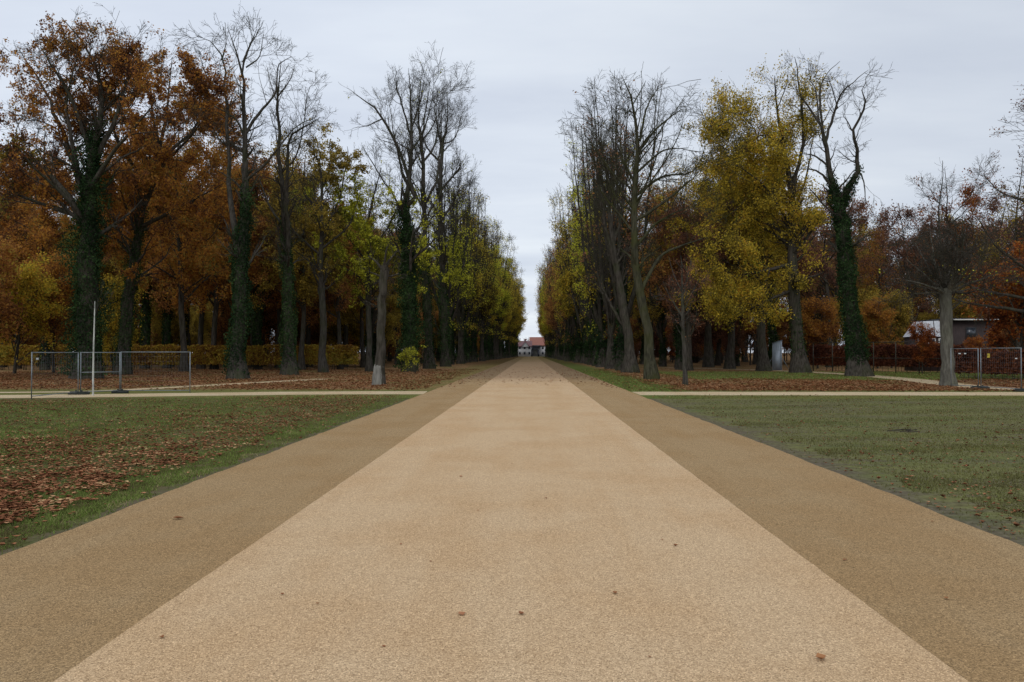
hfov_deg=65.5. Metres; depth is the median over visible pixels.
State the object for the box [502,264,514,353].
avenue lime tree
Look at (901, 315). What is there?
tree
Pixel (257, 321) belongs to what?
woodland tree
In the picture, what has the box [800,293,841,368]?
tree
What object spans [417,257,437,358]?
avenue lime tree
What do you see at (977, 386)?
fence weight
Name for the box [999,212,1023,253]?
woodland tree
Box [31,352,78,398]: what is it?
fence
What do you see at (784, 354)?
understorey tree
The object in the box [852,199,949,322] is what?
woodland tree
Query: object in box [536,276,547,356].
avenue lime tree
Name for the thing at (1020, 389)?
fence weight
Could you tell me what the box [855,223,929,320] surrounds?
woodland tree
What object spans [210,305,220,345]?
understorey tree
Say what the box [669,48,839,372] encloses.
yellow lime tree
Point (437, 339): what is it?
understorey tree
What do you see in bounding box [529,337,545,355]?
house
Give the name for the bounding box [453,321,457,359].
avenue lime tree
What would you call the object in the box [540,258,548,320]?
avenue lime tree
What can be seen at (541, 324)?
avenue lime tree
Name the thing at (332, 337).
understorey tree
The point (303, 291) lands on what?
woodland tree
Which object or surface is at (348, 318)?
woodland tree
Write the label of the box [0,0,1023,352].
sky
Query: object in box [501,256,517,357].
avenue lime tree
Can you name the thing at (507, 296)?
avenue lime tree
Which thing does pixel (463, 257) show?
avenue lime tree
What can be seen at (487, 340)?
avenue lime tree
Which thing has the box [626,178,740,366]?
broad tree
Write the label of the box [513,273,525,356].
avenue lime tree
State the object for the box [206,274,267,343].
understorey tree
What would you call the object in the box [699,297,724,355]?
understorey tree
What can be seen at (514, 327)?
avenue lime tree
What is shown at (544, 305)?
avenue lime tree
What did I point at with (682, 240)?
broad tree
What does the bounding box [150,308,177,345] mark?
understorey tree
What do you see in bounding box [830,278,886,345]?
understorey tree
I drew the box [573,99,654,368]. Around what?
avenue lime tree
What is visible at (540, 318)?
avenue lime tree
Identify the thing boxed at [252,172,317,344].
woodland tree
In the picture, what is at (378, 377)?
pollard lime tree
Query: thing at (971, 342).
tree
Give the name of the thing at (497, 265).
avenue lime tree
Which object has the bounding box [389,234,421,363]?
avenue lime tree
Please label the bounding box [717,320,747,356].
understorey tree
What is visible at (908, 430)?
dead twigs
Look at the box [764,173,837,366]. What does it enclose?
woodland tree
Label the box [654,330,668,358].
understorey tree
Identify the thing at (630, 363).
avenue lime tree
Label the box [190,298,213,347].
understorey tree
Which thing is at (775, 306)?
woodland tree
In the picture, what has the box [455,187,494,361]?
avenue lime tree
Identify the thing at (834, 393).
cross path
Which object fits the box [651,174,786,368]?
broad tree
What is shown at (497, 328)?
avenue lime tree
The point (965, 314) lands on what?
understorey tree
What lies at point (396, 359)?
avenue lime tree
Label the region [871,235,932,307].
woodland tree
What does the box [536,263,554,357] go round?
avenue lime tree
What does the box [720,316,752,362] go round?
woodland tree
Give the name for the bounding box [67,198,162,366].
oak tree
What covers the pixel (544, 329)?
avenue lime tree
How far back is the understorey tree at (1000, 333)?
98.18 m
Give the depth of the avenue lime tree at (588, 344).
115.57 m
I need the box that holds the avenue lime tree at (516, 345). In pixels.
[515,294,528,356]
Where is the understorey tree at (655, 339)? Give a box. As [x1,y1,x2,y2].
[639,306,659,353]
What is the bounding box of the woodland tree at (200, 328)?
[141,151,249,368]
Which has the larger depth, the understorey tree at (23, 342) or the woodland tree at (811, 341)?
the woodland tree at (811, 341)
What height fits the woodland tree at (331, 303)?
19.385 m
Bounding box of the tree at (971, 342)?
[963,336,987,349]
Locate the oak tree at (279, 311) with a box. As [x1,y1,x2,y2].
[234,156,323,367]
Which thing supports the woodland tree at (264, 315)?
on the ground at (865, 475)
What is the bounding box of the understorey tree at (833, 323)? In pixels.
[807,294,843,343]
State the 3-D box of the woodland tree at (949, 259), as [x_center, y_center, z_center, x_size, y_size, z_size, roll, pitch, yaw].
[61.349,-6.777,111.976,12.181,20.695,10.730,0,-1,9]
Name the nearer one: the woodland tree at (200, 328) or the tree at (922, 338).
the tree at (922, 338)
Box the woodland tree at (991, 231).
[960,215,1014,262]
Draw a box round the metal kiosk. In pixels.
[770,340,788,369]
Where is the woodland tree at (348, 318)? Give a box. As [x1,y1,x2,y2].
[327,210,399,366]
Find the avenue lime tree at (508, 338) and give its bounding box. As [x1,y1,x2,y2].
[504,261,522,357]
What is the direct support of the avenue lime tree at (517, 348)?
on the ground at (865, 475)
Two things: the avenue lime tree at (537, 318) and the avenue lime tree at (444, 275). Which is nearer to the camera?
the avenue lime tree at (444, 275)
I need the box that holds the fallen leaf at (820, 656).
[816,653,825,658]
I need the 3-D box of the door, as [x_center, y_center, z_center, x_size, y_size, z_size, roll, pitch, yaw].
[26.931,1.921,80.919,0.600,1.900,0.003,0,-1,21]
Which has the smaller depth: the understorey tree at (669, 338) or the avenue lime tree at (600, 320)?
the avenue lime tree at (600, 320)
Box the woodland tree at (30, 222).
[1,185,49,366]
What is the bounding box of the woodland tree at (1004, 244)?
[991,218,1013,291]
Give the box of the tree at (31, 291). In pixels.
[0,246,71,373]
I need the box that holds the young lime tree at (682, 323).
[650,255,713,384]
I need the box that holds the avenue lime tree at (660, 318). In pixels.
[640,209,671,366]
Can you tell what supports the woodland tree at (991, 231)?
on the ground at (865, 475)
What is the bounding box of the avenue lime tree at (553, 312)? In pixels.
[543,245,564,359]
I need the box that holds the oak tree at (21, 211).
[0,199,36,245]
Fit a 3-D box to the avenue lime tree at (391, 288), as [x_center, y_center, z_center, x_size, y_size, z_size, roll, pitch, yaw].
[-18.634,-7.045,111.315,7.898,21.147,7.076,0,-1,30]
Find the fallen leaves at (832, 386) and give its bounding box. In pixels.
[580,369,1023,391]
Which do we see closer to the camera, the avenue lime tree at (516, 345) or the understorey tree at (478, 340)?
the understorey tree at (478, 340)
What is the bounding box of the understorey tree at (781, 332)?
[766,313,790,348]
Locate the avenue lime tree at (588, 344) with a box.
[561,157,627,364]
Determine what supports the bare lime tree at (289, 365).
on the ground at (865, 475)
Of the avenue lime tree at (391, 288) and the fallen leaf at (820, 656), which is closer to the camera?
the fallen leaf at (820, 656)
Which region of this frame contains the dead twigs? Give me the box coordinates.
[887,429,919,431]
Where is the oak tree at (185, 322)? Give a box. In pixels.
[121,188,207,354]
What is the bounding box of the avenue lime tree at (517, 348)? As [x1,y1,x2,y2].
[516,285,527,356]
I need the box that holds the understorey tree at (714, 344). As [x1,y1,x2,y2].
[697,326,723,354]
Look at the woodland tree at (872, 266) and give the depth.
143.53 m
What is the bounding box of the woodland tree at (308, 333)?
[248,195,331,366]
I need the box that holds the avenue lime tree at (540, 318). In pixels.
[535,275,549,353]
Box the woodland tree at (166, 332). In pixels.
[109,133,197,367]
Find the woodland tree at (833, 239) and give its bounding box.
[811,199,883,365]
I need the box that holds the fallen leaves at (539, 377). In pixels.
[442,365,619,387]
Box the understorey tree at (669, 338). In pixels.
[666,319,701,346]
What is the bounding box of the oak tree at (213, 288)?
[142,145,258,368]
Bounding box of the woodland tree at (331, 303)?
[324,219,387,366]
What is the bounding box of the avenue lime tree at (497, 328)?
[488,231,519,358]
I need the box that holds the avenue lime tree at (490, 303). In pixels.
[472,217,503,360]
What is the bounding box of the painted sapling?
[79,279,113,395]
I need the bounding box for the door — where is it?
[774,351,779,368]
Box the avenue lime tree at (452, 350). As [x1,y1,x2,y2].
[427,156,481,364]
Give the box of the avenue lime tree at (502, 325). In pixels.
[498,260,509,358]
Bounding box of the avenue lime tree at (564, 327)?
[555,234,572,360]
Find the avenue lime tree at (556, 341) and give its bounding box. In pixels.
[542,263,557,358]
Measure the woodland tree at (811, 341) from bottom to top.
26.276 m
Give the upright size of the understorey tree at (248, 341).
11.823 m
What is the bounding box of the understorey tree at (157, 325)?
[140,292,193,345]
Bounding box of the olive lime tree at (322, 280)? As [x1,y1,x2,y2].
[253,115,377,372]
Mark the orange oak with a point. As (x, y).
(139, 221)
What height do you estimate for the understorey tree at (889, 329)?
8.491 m
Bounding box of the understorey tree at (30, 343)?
[6,334,40,356]
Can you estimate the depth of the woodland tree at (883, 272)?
150.13 m
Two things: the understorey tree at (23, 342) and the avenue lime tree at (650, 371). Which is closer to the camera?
the avenue lime tree at (650, 371)
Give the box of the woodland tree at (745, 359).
[743,338,748,361]
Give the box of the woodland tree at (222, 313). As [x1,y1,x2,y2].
[196,189,225,338]
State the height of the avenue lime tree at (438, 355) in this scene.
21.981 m
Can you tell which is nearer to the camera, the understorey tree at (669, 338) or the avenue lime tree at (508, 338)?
the understorey tree at (669, 338)
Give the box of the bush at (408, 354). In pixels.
[397,344,425,373]
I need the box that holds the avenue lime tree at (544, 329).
[535,264,551,357]
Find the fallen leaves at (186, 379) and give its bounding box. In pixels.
[0,368,477,389]
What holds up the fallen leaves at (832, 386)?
on the ground at (865, 475)
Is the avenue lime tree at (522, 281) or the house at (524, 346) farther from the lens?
the house at (524, 346)
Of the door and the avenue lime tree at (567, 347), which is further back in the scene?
the avenue lime tree at (567, 347)
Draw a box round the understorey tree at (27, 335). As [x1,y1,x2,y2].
[8,317,39,349]
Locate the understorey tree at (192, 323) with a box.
[178,303,205,344]
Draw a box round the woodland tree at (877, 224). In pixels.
[823,210,883,293]
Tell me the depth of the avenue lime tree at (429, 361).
88.47 m
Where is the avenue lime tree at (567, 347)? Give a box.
[546,221,572,360]
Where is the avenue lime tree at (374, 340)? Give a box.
[355,215,399,361]
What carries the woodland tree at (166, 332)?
on the ground at (865, 475)
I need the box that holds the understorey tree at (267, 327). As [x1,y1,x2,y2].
[220,288,282,345]
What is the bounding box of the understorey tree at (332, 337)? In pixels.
[316,288,364,352]
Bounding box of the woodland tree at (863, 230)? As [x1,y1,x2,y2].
[800,209,870,344]
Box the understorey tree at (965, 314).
[928,284,983,317]
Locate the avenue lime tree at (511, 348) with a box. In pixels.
[510,274,523,356]
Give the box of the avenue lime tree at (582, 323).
[549,181,592,362]
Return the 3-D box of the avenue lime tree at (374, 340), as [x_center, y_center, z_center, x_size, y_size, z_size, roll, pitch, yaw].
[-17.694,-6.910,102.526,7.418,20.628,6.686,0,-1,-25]
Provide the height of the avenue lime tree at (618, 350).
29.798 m
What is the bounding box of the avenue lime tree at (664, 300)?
[648,173,710,367]
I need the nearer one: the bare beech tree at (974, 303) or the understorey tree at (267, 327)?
the bare beech tree at (974, 303)
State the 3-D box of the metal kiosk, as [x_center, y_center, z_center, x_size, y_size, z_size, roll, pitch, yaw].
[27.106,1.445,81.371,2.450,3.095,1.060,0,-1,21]
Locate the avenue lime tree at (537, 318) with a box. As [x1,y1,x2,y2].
[535,287,546,355]
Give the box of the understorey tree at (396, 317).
[355,287,403,353]
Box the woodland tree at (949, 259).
[908,217,978,313]
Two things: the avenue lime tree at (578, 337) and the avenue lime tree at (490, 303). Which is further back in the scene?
the avenue lime tree at (490, 303)
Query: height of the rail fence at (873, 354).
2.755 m
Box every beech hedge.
[808,343,963,372]
[954,348,1023,379]
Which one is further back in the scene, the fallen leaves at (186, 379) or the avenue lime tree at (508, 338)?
the avenue lime tree at (508, 338)
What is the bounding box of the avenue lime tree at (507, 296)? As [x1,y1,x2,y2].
[479,231,514,359]
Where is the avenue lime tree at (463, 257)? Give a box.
[411,158,481,365]
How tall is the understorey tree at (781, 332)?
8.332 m
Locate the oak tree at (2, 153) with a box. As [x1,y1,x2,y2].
[0,130,46,284]
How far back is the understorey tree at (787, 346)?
121.40 m
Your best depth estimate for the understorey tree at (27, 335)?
107.60 m
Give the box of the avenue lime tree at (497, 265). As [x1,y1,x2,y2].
[476,216,509,360]
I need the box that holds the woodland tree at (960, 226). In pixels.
[932,209,981,298]
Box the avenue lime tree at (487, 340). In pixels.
[480,220,502,359]
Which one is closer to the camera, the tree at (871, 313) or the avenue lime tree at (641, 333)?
the tree at (871, 313)
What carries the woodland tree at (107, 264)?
on the ground at (865, 475)
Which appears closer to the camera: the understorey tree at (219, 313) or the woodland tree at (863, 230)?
the woodland tree at (863, 230)
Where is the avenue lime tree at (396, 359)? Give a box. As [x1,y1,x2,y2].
[384,226,402,363]
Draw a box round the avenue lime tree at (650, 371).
[556,62,767,379]
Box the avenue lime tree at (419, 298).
[415,257,437,362]
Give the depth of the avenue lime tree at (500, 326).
215.26 m
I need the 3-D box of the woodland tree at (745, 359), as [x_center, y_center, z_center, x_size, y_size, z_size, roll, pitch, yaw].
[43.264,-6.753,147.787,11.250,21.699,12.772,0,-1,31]
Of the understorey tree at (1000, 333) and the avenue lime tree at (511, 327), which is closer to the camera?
the understorey tree at (1000, 333)
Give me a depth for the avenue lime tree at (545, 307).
218.02 m
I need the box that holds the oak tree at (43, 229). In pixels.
[0,148,112,369]
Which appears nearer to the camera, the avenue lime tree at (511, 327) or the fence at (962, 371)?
the fence at (962, 371)
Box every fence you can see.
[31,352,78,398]
[80,352,120,391]
[120,352,190,392]
[813,341,940,372]
[950,348,978,385]
[980,348,1021,388]
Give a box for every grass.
[575,369,1023,391]
[653,395,1023,538]
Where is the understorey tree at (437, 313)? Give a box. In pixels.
[417,306,440,363]
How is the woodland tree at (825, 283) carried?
on the ground at (865, 475)
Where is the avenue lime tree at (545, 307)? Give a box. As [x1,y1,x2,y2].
[537,244,557,354]
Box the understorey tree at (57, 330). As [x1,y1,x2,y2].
[34,319,67,343]
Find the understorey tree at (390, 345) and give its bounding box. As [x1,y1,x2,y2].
[386,293,399,353]
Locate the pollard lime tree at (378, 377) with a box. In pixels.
[356,244,407,385]
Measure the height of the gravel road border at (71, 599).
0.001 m
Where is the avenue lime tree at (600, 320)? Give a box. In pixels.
[559,111,630,366]
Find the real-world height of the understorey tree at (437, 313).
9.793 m
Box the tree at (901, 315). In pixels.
[866,288,922,367]
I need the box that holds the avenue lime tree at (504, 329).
[499,257,514,358]
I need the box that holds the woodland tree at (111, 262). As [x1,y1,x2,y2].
[99,250,118,272]
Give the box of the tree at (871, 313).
[859,291,904,368]
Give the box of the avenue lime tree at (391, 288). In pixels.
[372,223,402,363]
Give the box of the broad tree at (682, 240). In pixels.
[641,195,751,370]
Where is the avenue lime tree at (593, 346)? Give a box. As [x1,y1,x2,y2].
[560,139,632,365]
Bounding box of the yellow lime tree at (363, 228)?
[288,160,432,371]
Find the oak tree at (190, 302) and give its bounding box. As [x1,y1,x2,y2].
[118,220,202,366]
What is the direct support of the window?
in the garden shed
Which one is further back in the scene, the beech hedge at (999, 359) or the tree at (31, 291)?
the tree at (31, 291)
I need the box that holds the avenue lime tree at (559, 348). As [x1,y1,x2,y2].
[543,240,572,359]
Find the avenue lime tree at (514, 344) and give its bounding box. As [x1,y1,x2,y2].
[513,282,524,356]
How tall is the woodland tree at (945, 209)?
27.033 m
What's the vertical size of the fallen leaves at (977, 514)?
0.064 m
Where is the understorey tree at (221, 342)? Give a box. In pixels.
[206,312,230,345]
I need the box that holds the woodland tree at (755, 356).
[752,209,787,363]
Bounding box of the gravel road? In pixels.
[53,357,968,681]
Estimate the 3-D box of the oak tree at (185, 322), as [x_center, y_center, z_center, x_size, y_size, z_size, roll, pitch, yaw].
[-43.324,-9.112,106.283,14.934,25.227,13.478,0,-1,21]
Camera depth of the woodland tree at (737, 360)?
104.97 m
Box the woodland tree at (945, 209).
[902,168,995,301]
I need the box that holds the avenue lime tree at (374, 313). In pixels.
[347,175,400,366]
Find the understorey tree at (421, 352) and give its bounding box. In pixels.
[392,309,424,357]
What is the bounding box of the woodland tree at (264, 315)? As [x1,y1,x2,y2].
[262,298,318,343]
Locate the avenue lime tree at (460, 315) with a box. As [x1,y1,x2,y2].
[443,180,483,363]
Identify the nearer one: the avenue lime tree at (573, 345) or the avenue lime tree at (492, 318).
the avenue lime tree at (573, 345)
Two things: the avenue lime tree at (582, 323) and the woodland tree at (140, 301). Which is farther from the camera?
the avenue lime tree at (582, 323)
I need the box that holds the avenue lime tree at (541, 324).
[537,270,550,357]
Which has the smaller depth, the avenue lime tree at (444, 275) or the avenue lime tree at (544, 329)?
the avenue lime tree at (444, 275)
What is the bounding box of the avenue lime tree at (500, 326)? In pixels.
[496,239,518,358]
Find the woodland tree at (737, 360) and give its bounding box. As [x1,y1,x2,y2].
[719,308,751,365]
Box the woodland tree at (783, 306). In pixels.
[768,212,789,349]
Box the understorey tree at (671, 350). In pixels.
[665,320,675,362]
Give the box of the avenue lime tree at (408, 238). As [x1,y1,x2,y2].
[315,39,475,371]
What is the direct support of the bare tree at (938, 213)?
on the ground at (865, 475)
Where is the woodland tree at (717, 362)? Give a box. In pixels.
[712,310,721,365]
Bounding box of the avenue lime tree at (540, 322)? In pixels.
[533,282,547,356]
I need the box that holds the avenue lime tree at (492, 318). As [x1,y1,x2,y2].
[477,234,505,353]
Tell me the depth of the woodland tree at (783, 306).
113.75 m
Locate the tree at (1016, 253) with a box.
[1001,238,1023,339]
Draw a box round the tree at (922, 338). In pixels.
[905,320,939,372]
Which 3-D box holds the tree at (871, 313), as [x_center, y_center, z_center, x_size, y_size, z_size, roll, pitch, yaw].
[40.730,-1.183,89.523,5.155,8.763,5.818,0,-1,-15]
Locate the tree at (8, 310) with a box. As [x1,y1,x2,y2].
[0,235,34,344]
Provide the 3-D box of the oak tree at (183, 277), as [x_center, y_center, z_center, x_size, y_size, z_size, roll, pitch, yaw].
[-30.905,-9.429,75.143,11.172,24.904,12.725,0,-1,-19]
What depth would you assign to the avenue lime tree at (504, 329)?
234.81 m
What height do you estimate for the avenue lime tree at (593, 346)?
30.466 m
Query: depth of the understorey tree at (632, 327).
129.40 m
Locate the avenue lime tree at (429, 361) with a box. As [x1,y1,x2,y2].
[371,65,467,368]
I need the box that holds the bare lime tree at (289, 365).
[233,54,343,374]
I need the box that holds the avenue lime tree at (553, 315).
[543,244,561,358]
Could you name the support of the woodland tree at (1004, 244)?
on the ground at (865, 475)
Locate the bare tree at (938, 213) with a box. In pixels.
[891,153,998,308]
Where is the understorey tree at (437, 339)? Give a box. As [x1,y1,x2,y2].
[432,319,440,349]
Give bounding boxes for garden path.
[0,379,322,392]
[662,367,1012,389]
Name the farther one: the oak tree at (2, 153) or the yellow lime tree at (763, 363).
the yellow lime tree at (763, 363)
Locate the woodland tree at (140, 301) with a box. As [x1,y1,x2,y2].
[102,248,161,364]
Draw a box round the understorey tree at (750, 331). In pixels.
[741,313,768,364]
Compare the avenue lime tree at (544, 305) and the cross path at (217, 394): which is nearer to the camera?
the cross path at (217, 394)
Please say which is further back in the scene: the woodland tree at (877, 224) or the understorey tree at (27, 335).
the woodland tree at (877, 224)
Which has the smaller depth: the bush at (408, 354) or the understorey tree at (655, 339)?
the bush at (408, 354)
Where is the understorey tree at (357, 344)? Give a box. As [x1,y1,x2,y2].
[348,319,375,356]
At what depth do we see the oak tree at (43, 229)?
80.52 m
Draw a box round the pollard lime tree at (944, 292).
[871,203,1023,385]
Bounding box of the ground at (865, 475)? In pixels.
[0,353,1023,554]
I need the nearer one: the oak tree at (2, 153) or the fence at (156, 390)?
the fence at (156, 390)
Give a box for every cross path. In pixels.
[0,391,426,397]
[633,392,1023,395]
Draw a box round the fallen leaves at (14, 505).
[0,394,396,544]
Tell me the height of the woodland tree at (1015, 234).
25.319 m
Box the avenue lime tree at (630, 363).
[553,112,661,372]
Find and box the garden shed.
[903,318,998,370]
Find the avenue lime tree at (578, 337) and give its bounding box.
[548,190,584,362]
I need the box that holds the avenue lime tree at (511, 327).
[504,262,520,357]
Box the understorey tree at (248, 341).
[221,295,268,344]
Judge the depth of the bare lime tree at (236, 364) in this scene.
53.78 m
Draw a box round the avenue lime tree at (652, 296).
[631,237,658,355]
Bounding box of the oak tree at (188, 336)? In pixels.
[187,293,208,364]
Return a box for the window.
[965,327,976,338]
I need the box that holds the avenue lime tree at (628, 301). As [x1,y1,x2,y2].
[616,224,643,325]
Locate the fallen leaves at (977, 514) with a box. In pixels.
[653,394,1023,533]
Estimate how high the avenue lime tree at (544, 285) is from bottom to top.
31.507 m
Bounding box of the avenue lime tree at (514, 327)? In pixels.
[510,283,521,352]
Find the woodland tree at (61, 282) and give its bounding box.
[32,216,102,364]
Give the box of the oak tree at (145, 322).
[96,110,179,368]
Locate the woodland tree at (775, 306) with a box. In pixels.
[765,207,787,350]
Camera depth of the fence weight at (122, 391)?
35.12 m
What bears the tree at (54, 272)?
on the ground at (865, 475)
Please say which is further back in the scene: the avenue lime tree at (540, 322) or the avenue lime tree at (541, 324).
the avenue lime tree at (540, 322)
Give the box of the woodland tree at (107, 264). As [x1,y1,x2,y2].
[47,193,123,324]
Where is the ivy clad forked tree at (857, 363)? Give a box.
[786,52,894,376]
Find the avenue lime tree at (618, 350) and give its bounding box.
[573,68,672,370]
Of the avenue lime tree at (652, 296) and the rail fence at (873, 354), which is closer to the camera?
the rail fence at (873, 354)
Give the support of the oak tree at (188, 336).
on the ground at (865, 475)
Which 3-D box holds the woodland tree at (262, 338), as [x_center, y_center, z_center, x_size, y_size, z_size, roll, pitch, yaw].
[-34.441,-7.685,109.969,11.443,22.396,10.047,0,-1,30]
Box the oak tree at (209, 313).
[192,297,221,357]
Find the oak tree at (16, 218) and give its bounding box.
[0,175,64,368]
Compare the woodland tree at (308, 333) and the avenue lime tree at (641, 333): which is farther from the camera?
the avenue lime tree at (641, 333)
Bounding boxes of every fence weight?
[68,390,89,394]
[111,389,128,392]
[971,385,989,388]
[1013,387,1023,391]
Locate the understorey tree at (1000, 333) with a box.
[989,315,1023,350]
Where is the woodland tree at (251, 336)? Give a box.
[209,241,275,366]
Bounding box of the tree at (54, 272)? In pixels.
[6,247,77,372]
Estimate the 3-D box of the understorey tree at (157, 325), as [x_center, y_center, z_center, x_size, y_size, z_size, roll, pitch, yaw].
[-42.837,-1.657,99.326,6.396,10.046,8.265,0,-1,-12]
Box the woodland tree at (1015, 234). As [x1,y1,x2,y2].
[964,160,1023,349]
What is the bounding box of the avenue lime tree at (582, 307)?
[563,181,590,363]
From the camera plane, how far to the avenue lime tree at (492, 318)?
189.49 m
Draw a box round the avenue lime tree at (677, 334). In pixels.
[641,152,712,369]
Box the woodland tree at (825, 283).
[780,178,876,366]
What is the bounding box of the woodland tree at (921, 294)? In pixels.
[883,235,938,319]
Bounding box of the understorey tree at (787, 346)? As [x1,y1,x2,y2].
[780,315,807,358]
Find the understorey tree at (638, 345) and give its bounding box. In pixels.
[631,322,655,357]
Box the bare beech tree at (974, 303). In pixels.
[931,84,1023,331]
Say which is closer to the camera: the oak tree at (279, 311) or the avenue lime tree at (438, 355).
the oak tree at (279, 311)
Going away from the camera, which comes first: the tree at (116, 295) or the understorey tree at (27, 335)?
the tree at (116, 295)
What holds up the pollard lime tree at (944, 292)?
on the ground at (865, 475)
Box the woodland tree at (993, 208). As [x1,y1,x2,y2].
[958,192,1023,335]
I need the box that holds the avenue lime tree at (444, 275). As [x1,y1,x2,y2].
[409,82,481,366]
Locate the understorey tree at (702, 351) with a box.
[695,317,714,358]
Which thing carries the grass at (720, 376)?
on the ground at (865, 475)
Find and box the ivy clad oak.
[0,2,249,379]
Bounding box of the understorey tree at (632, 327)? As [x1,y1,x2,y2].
[630,316,655,358]
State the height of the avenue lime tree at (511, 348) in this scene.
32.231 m
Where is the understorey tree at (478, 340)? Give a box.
[470,331,479,353]
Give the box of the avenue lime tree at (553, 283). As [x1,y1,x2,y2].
[548,236,566,359]
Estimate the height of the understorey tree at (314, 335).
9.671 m
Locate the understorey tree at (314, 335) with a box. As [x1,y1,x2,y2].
[282,301,335,344]
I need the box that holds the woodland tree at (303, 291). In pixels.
[250,140,353,369]
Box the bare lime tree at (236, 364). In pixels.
[159,0,340,379]
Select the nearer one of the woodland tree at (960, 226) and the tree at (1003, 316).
the tree at (1003, 316)
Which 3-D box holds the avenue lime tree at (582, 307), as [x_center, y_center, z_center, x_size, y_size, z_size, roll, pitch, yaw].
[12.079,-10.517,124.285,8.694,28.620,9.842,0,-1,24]
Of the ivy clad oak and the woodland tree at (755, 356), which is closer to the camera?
the ivy clad oak
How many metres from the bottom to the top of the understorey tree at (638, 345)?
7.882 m
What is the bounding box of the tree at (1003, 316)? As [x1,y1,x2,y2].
[959,244,1023,377]
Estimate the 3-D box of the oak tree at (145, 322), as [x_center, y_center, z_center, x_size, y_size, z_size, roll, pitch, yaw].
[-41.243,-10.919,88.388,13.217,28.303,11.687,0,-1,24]
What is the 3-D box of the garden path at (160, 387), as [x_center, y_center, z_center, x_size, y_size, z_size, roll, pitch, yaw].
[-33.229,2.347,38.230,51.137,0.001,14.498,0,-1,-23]
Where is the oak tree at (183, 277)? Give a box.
[116,113,241,371]
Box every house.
[517,339,531,355]
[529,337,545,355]
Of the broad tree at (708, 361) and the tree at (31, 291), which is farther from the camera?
the broad tree at (708, 361)
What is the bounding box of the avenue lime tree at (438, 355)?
[433,280,440,360]
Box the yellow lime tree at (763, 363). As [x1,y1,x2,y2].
[656,126,814,370]
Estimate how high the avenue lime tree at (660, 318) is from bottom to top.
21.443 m
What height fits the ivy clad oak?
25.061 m
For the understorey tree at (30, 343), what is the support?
on the ground at (865, 475)
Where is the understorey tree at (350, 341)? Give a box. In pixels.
[348,325,360,356]
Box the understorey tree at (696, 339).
[674,318,704,357]
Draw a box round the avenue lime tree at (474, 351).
[459,189,496,361]
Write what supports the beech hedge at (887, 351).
on the ground at (865, 475)
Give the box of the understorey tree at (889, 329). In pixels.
[879,305,908,366]
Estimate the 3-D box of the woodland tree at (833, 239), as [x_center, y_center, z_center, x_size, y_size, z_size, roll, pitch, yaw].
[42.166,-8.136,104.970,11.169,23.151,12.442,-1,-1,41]
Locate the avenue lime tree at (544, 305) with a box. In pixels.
[538,276,551,351]
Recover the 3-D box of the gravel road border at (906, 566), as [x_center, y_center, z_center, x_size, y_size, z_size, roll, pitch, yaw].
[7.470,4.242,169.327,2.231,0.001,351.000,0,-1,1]
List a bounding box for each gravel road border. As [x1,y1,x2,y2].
[0,357,523,681]
[537,357,1023,681]
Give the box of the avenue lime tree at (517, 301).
[509,265,525,357]
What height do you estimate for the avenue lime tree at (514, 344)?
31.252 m
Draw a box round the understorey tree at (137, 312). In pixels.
[105,305,157,347]
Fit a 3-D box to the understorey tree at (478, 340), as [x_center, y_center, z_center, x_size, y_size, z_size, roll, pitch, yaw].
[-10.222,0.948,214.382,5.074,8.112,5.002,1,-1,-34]
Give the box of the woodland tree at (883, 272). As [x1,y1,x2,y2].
[864,233,907,307]
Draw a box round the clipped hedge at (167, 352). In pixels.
[0,343,358,369]
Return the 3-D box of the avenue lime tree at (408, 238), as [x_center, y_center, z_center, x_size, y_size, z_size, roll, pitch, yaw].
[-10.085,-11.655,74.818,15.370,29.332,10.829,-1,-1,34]
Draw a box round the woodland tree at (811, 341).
[805,225,834,360]
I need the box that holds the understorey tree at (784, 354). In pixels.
[776,309,790,363]
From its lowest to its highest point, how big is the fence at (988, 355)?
2.030 m
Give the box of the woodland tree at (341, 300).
[294,198,379,368]
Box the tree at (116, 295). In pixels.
[99,269,145,370]
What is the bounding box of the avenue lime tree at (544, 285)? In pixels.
[540,254,557,351]
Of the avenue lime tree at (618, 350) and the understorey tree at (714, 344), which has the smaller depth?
the avenue lime tree at (618, 350)
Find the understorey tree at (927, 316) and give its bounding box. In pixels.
[917,310,939,320]
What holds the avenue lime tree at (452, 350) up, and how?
on the ground at (865, 475)
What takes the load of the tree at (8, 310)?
on the ground at (865, 475)
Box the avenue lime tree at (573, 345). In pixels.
[554,215,580,361]
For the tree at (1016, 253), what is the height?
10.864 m
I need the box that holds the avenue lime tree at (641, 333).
[627,252,656,363]
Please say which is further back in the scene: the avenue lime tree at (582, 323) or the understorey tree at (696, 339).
the avenue lime tree at (582, 323)
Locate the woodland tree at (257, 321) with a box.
[208,151,317,369]
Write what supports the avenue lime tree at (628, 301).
on the ground at (865, 475)
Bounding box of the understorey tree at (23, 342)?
[6,335,34,365]
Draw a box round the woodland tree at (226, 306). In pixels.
[190,186,262,312]
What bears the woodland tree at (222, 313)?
on the ground at (865, 475)
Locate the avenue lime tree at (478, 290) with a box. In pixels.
[445,178,490,362]
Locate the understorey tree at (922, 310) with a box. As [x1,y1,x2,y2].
[903,304,939,322]
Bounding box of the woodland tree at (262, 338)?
[261,312,275,365]
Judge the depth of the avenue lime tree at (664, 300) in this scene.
92.91 m
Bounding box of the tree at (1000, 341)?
[982,332,1010,375]
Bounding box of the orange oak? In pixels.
[33,19,262,374]
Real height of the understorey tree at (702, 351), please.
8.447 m
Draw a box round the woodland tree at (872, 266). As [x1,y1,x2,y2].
[851,227,891,294]

